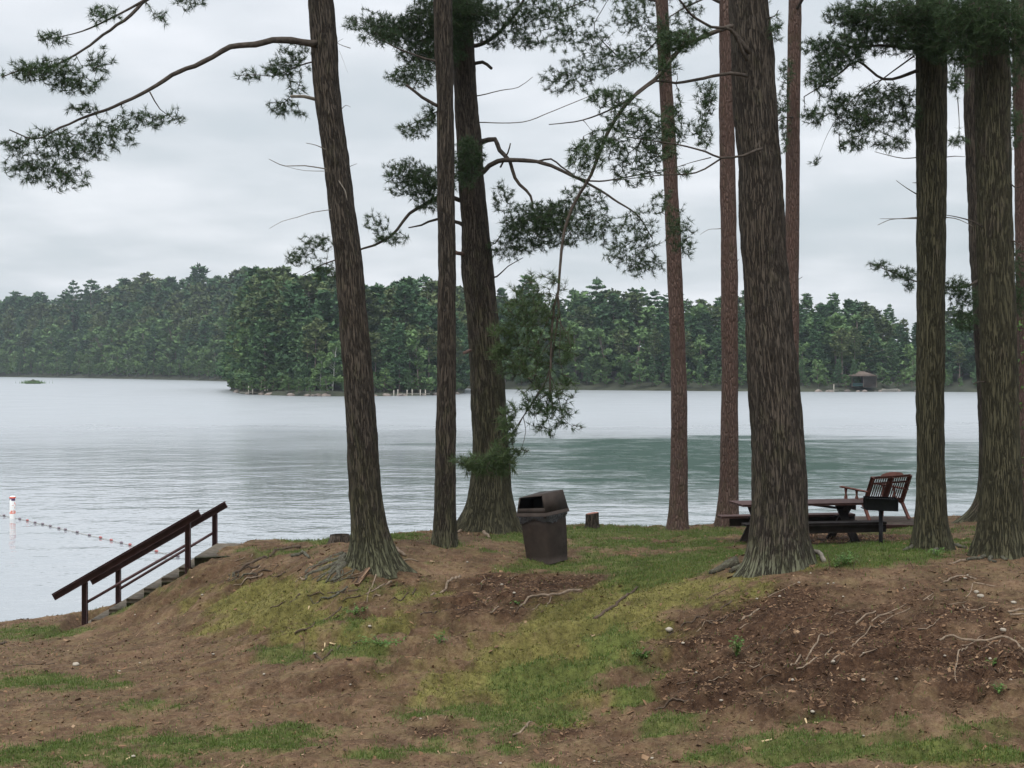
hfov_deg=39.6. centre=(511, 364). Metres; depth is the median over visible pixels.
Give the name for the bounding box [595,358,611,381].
broadleaf tree
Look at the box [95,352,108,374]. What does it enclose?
broadleaf tree
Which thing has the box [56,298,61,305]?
pine tree
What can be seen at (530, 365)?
broadleaf tree
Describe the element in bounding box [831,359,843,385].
pine tree
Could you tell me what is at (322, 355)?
birch tree
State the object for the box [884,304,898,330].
pine tree
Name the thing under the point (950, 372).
pine tree
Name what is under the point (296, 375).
pine tree
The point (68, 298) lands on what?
pine tree
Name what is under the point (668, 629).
stone
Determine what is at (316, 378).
broadleaf tree
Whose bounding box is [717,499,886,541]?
picnic table
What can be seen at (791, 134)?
red pine tree
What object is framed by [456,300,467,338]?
pine tree
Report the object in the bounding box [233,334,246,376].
broadleaf tree
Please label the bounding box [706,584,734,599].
exposed root
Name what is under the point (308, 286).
pine tree
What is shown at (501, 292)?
pine tree
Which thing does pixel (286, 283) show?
pine tree
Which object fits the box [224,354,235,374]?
broadleaf tree
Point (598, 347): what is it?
broadleaf tree
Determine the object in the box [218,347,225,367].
broadleaf tree
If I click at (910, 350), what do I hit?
broadleaf tree
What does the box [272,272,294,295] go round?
pine tree
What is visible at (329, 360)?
birch tree
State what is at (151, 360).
broadleaf tree
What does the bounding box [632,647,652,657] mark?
leafy weed
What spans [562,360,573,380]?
pine tree
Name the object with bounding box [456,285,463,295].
pine tree
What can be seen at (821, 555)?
fallen branch
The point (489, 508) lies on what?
pine tree
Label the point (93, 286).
pine tree
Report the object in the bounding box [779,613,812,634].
exposed root
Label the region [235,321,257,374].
tree
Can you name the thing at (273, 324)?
pine tree
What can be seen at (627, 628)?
moss
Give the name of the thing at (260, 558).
exposed root
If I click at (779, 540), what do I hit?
pine tree
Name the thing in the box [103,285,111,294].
pine tree
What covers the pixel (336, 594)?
exposed root
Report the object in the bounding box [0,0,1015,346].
sky
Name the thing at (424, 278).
pine tree
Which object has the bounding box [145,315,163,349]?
broadleaf tree
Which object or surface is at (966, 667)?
needle litter
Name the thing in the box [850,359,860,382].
pine tree
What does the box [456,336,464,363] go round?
pine tree
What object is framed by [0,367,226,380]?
shore
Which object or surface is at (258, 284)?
pine tree
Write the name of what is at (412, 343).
broadleaf tree
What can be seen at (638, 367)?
broadleaf tree
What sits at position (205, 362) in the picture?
broadleaf tree
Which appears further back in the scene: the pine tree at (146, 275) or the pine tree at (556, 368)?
the pine tree at (146, 275)
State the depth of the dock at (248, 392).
261.28 m
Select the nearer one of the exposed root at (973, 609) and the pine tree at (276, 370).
the exposed root at (973, 609)
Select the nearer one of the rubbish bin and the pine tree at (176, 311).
the rubbish bin
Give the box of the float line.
[2,514,179,556]
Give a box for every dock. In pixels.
[239,386,267,394]
[393,389,429,395]
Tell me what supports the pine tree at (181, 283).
on the shore at (203, 377)
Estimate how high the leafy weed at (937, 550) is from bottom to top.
0.146 m
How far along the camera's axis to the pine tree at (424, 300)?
269.90 m
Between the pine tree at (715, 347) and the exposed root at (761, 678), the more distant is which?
the pine tree at (715, 347)
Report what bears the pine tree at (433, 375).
on the island ground at (337, 391)
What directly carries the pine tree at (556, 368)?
on the shore at (967, 386)
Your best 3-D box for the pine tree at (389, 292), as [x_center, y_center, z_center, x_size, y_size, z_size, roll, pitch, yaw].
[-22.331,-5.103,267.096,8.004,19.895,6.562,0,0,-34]
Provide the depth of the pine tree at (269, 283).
280.30 m
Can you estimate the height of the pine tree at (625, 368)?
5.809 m
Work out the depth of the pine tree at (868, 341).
300.40 m
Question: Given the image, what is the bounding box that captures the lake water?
[0,377,978,621]
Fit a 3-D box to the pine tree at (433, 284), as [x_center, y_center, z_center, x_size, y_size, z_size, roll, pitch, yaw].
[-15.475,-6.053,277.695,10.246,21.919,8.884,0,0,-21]
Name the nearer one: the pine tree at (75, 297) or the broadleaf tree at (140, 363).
the broadleaf tree at (140, 363)
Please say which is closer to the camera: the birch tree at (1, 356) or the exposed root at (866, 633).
the exposed root at (866, 633)
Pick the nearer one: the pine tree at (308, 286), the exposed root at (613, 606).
the exposed root at (613, 606)
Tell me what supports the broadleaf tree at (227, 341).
on the island ground at (337, 391)
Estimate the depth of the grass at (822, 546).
17.29 m
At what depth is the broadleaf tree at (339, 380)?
250.61 m
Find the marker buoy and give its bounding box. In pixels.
[9,496,15,518]
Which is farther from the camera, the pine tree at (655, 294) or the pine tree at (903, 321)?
the pine tree at (655, 294)
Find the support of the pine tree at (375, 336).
on the island ground at (337, 391)
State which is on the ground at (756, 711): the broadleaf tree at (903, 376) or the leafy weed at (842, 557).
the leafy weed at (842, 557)
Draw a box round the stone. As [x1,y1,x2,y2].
[665,627,672,631]
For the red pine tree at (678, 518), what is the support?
on the ground at (756, 711)
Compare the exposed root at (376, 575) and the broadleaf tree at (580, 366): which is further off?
the broadleaf tree at (580, 366)
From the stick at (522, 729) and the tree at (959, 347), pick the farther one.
the tree at (959, 347)
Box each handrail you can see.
[52,509,201,624]
[90,501,227,604]
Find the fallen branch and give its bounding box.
[814,549,826,562]
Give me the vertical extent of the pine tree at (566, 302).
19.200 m
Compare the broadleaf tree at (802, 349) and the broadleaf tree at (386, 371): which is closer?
the broadleaf tree at (386, 371)
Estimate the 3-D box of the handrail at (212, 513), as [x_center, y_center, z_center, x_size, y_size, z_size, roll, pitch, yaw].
[-6.721,3.721,27.098,2.630,2.241,0.137,0,0,0]
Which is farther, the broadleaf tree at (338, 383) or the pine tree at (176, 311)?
the pine tree at (176, 311)
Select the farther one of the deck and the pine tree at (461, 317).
the pine tree at (461, 317)
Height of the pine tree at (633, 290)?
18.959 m
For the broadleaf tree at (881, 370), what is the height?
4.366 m
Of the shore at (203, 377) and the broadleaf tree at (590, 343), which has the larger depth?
the shore at (203, 377)
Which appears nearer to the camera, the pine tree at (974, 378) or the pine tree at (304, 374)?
the pine tree at (304, 374)
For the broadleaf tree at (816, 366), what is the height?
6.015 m
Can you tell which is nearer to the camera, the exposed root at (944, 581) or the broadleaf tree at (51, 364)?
the exposed root at (944, 581)
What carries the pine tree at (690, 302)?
on the shore at (967, 386)
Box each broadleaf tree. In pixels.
[9,352,17,370]
[22,348,33,373]
[46,324,73,345]
[49,352,59,374]
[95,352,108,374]
[109,346,122,375]
[134,348,147,369]
[138,347,155,374]
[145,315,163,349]
[148,347,156,374]
[156,343,175,375]
[183,347,193,376]
[187,345,203,376]
[195,345,207,375]
[198,346,216,371]
[201,339,218,376]
[203,313,212,324]
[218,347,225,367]
[223,333,233,381]
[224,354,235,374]
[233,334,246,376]
[234,326,253,380]
[234,369,245,390]
[315,368,328,389]
[328,327,343,384]
[336,366,342,389]
[378,368,391,389]
[401,328,436,391]
[502,360,512,384]
[517,326,552,380]
[528,358,543,380]
[558,322,592,376]
[561,290,588,320]
[570,328,605,375]
[590,328,621,377]
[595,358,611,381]
[613,326,661,381]
[630,355,648,385]
[686,334,718,378]
[738,338,746,370]
[742,364,746,381]
[799,342,811,376]
[810,360,828,385]
[812,359,823,387]
[855,362,866,370]
[876,365,890,384]
[898,344,915,376]
[899,368,908,385]
[905,356,915,387]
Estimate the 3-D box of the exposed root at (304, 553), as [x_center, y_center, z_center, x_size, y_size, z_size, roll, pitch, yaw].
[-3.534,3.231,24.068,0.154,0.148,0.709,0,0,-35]
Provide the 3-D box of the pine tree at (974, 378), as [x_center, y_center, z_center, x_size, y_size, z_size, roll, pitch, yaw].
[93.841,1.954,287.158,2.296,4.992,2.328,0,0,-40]
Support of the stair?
on the ground at (756, 711)
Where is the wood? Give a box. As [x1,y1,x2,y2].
[0,262,976,393]
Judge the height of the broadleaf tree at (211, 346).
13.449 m
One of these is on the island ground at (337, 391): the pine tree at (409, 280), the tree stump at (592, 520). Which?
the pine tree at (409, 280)
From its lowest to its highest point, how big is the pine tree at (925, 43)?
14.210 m
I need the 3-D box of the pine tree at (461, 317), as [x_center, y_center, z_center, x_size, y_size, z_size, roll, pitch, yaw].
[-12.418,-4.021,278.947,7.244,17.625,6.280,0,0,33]
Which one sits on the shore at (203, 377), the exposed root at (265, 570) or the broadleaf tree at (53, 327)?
the broadleaf tree at (53, 327)
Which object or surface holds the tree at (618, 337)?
on the shore at (967, 386)
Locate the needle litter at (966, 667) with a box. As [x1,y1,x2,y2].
[0,515,1023,767]
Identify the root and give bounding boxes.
[228,545,300,580]
[232,572,255,580]
[234,573,262,584]
[253,565,278,575]
[270,593,299,607]
[290,550,309,558]
[299,561,327,577]
[310,592,339,603]
[364,558,418,601]
[365,580,391,594]
[510,589,581,609]
[593,586,637,618]
[665,600,731,636]
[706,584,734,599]
[741,608,759,620]
[756,674,777,683]
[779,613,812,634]
[790,629,837,665]
[796,647,832,668]
[831,608,909,660]
[855,610,875,623]
[939,634,1023,682]
[943,575,976,582]
[962,605,985,610]
[964,582,994,598]
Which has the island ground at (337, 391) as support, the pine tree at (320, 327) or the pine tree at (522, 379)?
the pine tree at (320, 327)
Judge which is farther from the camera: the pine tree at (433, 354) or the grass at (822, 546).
the pine tree at (433, 354)
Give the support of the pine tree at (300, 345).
on the island ground at (337, 391)
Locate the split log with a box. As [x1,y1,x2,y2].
[354,567,369,585]
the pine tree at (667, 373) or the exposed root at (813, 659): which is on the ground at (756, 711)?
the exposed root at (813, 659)
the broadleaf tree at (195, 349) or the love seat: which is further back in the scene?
the broadleaf tree at (195, 349)
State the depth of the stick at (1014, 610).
18.16 m
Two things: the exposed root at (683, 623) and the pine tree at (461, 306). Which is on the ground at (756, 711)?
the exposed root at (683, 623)
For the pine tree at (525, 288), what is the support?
on the shore at (967, 386)
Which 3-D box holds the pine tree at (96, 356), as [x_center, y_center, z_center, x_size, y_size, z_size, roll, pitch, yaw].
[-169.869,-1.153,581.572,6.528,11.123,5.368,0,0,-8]
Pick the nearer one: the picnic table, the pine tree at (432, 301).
the picnic table
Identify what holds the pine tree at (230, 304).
on the shore at (203, 377)
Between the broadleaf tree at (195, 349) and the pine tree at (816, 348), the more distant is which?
the broadleaf tree at (195, 349)
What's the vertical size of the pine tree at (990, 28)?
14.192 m
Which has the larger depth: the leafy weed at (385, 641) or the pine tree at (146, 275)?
the pine tree at (146, 275)
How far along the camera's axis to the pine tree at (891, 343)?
300.66 m
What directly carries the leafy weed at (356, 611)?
on the ground at (756, 711)
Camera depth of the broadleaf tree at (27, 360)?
628.75 m
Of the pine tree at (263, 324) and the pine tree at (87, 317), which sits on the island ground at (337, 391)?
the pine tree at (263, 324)
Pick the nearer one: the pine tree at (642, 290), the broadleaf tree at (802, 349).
the broadleaf tree at (802, 349)
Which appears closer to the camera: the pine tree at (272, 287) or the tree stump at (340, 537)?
the tree stump at (340, 537)
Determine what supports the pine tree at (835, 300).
on the shore at (967, 386)
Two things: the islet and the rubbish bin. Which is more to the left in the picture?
the islet
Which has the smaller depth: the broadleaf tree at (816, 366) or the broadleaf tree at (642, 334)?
the broadleaf tree at (816, 366)
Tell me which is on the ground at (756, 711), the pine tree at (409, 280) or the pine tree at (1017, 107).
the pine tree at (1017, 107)
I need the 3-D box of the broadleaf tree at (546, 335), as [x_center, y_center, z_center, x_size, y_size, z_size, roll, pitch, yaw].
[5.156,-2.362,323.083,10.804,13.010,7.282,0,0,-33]
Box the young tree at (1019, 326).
[1017,321,1023,479]
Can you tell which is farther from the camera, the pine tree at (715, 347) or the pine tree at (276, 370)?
the pine tree at (715, 347)
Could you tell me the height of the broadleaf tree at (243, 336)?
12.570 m
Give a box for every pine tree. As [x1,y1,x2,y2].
[0,0,416,582]
[0,317,9,349]
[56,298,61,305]
[57,280,82,329]
[62,295,81,305]
[74,278,105,321]
[78,314,93,351]
[90,351,102,371]
[98,302,123,358]
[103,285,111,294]
[108,308,126,337]
[131,271,162,288]
[136,305,158,331]
[166,302,183,326]
[172,302,197,358]
[177,278,186,291]
[178,304,197,334]
[225,302,234,318]
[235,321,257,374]
[236,279,257,301]
[237,323,267,389]
[240,317,277,389]
[243,275,262,297]
[256,279,274,307]
[257,278,273,295]
[258,323,276,383]
[264,365,277,390]
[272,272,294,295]
[272,281,284,295]
[274,369,279,389]
[278,279,296,296]
[278,312,305,386]
[283,0,698,537]
[287,273,329,383]
[290,277,312,307]
[290,370,299,389]
[295,316,319,383]
[300,365,310,390]
[301,317,331,389]
[321,287,336,386]
[324,327,338,354]
[349,0,458,547]
[369,333,373,355]
[370,331,388,388]
[372,317,402,389]
[383,322,414,391]
[385,286,403,385]
[389,286,415,322]
[397,364,404,390]
[400,275,421,382]
[400,324,424,367]
[408,297,428,384]
[414,291,437,383]
[415,273,433,291]
[418,278,437,298]
[418,325,436,389]
[428,371,436,390]
[433,342,460,380]
[446,0,817,577]
[455,307,466,323]
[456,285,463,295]
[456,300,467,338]
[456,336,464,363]
[496,287,508,298]
[504,333,518,380]
[512,325,540,382]
[515,360,527,384]
[516,274,535,308]
[536,0,688,529]
[544,336,560,376]
[556,327,573,352]
[561,287,575,304]
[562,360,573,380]
[584,277,609,308]
[610,0,739,527]
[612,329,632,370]
[618,359,630,384]
[622,287,646,361]
[637,286,654,348]
[643,288,664,330]
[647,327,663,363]
[654,324,670,381]
[655,293,687,309]
[663,358,670,385]
[683,298,692,312]
[685,331,694,356]
[693,358,707,385]
[706,330,721,376]
[709,359,718,385]
[718,344,742,373]
[738,326,746,382]
[768,0,803,368]
[798,0,974,553]
[799,359,805,382]
[800,293,816,320]
[805,331,831,376]
[825,292,841,318]
[829,327,853,383]
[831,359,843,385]
[846,326,864,370]
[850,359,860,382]
[860,301,875,313]
[861,337,879,372]
[866,0,1023,522]
[880,309,897,333]
[882,338,901,380]
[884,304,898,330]
[897,318,910,338]
[930,0,1023,561]
[945,336,955,376]
[946,364,953,383]
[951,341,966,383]
[972,366,976,383]
[1010,0,1023,502]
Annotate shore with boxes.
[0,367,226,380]
[466,345,976,391]
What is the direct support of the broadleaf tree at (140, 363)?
on the shore at (203, 377)
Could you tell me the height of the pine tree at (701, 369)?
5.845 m
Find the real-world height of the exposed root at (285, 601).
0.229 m
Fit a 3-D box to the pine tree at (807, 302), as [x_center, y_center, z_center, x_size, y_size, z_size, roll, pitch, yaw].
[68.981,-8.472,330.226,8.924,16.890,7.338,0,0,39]
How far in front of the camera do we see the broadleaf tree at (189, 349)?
507.04 m
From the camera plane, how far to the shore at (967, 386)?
302.22 m
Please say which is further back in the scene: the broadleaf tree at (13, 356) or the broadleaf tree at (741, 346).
the broadleaf tree at (13, 356)
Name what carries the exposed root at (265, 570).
on the ground at (756, 711)
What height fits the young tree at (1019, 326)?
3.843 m
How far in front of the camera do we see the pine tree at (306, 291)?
270.41 m
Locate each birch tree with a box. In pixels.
[0,350,5,370]
[123,347,138,372]
[310,351,329,386]
[321,340,341,390]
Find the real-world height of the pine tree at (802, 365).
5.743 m
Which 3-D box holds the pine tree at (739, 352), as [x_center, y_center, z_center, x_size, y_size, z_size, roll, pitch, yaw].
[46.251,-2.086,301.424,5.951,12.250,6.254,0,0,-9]
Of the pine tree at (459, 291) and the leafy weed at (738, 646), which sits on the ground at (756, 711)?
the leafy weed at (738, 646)
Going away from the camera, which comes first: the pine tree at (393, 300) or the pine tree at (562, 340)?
the pine tree at (393, 300)
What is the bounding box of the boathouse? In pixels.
[847,371,876,386]
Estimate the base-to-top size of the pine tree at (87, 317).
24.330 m
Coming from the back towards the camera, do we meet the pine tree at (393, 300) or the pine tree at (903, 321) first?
the pine tree at (903, 321)
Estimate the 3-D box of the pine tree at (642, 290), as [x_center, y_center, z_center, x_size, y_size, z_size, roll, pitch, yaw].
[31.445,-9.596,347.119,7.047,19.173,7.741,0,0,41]
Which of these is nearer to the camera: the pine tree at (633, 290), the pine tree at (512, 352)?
the pine tree at (512, 352)
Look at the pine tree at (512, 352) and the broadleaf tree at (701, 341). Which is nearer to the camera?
the broadleaf tree at (701, 341)
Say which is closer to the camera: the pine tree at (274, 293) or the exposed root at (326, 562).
the exposed root at (326, 562)
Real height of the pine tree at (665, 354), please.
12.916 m
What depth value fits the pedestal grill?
23.92 m
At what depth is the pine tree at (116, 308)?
596.61 m
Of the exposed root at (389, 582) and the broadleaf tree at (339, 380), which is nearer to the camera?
the exposed root at (389, 582)
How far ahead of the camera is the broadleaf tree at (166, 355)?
524.25 m
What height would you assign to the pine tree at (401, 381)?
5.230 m
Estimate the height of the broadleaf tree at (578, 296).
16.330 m
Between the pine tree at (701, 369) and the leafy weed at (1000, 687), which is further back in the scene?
the pine tree at (701, 369)
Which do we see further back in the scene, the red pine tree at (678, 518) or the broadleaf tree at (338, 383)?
the broadleaf tree at (338, 383)
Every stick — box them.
[12,663,54,665]
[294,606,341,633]
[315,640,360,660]
[388,588,415,601]
[430,575,460,595]
[512,720,534,735]
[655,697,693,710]
[1007,608,1023,612]
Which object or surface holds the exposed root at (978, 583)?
on the ground at (756, 711)
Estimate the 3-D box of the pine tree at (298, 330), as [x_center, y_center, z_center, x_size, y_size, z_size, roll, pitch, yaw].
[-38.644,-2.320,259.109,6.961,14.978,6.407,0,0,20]
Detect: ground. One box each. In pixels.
[0,515,1023,767]
[230,380,464,395]
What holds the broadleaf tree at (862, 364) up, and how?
on the shore at (967, 386)
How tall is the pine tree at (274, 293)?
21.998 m
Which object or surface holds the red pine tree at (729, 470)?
on the ground at (756, 711)
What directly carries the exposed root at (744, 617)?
on the ground at (756, 711)
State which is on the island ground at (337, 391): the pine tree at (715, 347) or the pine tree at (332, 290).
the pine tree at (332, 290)
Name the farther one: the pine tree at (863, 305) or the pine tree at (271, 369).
the pine tree at (863, 305)
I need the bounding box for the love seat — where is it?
[839,472,911,519]
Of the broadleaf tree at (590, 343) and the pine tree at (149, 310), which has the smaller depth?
the broadleaf tree at (590, 343)
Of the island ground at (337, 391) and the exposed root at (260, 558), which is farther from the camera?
the island ground at (337, 391)
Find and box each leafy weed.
[341,603,367,614]
[351,634,406,646]
[431,631,446,642]
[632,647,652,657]
[729,635,744,656]
[836,551,857,563]
[927,547,944,555]
[991,683,1004,693]
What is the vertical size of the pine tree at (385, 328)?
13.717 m
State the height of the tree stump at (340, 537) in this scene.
0.260 m
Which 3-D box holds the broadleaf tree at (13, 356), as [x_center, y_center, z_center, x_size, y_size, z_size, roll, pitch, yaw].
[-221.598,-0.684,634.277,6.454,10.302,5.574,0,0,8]
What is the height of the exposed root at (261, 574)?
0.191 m
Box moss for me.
[91,556,1021,767]
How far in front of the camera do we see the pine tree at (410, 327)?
257.71 m
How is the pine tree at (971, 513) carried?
on the ground at (756, 711)
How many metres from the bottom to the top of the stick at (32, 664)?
0.052 m
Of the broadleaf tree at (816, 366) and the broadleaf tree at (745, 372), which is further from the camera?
the broadleaf tree at (745, 372)
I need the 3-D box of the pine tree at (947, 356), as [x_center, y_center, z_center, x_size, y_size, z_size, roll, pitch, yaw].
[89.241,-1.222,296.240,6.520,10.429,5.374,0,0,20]
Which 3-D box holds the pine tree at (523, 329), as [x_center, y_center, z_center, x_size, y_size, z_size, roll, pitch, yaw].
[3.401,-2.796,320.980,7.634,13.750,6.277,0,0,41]
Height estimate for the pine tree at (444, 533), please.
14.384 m
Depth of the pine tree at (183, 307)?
548.49 m
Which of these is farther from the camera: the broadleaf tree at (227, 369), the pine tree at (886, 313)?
the pine tree at (886, 313)
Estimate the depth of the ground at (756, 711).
18.18 m
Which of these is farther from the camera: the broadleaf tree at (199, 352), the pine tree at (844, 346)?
the broadleaf tree at (199, 352)
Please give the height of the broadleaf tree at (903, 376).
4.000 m
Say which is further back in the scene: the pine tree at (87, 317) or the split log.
the pine tree at (87, 317)
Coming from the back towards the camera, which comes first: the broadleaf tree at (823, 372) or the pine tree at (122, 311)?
the pine tree at (122, 311)
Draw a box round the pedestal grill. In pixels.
[861,496,898,543]
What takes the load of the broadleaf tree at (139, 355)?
on the shore at (203, 377)
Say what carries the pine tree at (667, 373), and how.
on the shore at (967, 386)
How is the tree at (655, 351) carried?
on the shore at (967, 386)
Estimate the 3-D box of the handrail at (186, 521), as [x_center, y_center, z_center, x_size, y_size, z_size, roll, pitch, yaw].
[-6.788,3.681,25.098,2.637,2.252,0.137,0,0,0]
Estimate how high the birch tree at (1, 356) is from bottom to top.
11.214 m
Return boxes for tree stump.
[327,533,349,543]
[584,512,599,528]
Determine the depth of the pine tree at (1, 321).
676.02 m
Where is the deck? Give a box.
[855,516,913,528]
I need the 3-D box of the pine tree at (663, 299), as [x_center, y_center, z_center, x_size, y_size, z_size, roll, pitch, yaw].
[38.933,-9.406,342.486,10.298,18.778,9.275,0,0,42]
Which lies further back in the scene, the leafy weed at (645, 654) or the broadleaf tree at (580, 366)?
the broadleaf tree at (580, 366)
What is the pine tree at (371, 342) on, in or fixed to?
on the island ground at (337, 391)
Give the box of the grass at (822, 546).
[0,518,1023,767]
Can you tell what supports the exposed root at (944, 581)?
on the ground at (756, 711)
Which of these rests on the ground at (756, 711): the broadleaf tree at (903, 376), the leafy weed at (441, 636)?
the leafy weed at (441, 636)
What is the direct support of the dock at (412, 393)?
in the lake water
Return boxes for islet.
[21,379,52,383]
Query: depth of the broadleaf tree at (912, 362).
290.00 m
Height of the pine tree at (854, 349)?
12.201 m
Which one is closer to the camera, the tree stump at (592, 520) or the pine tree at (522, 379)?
the tree stump at (592, 520)
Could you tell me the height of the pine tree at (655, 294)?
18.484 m
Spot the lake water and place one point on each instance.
(134, 462)
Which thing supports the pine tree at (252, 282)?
on the island ground at (337, 391)
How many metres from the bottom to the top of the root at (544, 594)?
0.263 m
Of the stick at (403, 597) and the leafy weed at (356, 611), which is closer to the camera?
the leafy weed at (356, 611)
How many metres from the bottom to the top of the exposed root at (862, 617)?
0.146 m
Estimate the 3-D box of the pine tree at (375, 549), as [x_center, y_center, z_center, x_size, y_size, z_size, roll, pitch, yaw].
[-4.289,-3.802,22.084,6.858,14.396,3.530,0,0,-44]
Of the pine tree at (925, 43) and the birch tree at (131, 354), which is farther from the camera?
the birch tree at (131, 354)
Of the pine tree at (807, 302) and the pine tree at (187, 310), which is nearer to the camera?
the pine tree at (807, 302)
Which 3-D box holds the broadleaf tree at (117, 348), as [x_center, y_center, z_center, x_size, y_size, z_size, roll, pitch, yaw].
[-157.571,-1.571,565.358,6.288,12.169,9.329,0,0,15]
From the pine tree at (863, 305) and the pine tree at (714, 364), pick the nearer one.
the pine tree at (714, 364)
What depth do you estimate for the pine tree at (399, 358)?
253.60 m
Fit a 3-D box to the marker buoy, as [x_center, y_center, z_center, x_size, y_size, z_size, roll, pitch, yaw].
[-17.843,5.271,50.823,0.222,1.158,0.218,0,0,0]
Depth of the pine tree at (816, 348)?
296.63 m
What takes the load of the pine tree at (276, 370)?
on the island ground at (337, 391)
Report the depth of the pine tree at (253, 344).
264.99 m
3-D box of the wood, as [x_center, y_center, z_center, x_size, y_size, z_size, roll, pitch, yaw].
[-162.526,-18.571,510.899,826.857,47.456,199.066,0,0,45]
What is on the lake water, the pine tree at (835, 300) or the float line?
the float line
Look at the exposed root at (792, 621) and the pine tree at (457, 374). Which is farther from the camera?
the pine tree at (457, 374)
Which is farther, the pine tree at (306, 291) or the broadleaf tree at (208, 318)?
the broadleaf tree at (208, 318)
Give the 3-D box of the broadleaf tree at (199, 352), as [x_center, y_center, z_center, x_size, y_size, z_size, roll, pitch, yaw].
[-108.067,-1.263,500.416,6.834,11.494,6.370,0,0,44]
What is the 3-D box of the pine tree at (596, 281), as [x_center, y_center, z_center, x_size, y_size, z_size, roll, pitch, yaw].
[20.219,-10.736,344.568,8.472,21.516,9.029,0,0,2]
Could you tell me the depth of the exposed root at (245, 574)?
23.86 m
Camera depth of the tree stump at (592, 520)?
28.09 m
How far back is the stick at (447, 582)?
21.88 m
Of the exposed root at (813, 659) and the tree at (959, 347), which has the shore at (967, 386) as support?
the tree at (959, 347)
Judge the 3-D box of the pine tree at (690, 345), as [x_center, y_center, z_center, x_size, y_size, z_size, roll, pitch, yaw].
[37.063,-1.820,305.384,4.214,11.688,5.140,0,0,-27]
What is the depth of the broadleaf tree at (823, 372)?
292.38 m
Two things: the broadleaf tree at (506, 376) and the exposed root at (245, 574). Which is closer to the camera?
the exposed root at (245, 574)
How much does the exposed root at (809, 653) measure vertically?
0.298 m
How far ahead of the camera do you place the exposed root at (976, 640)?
17.54 m
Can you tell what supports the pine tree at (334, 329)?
on the island ground at (337, 391)
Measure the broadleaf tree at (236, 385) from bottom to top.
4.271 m
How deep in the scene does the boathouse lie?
289.10 m
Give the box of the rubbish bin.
[516,489,568,563]
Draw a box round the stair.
[81,543,241,625]

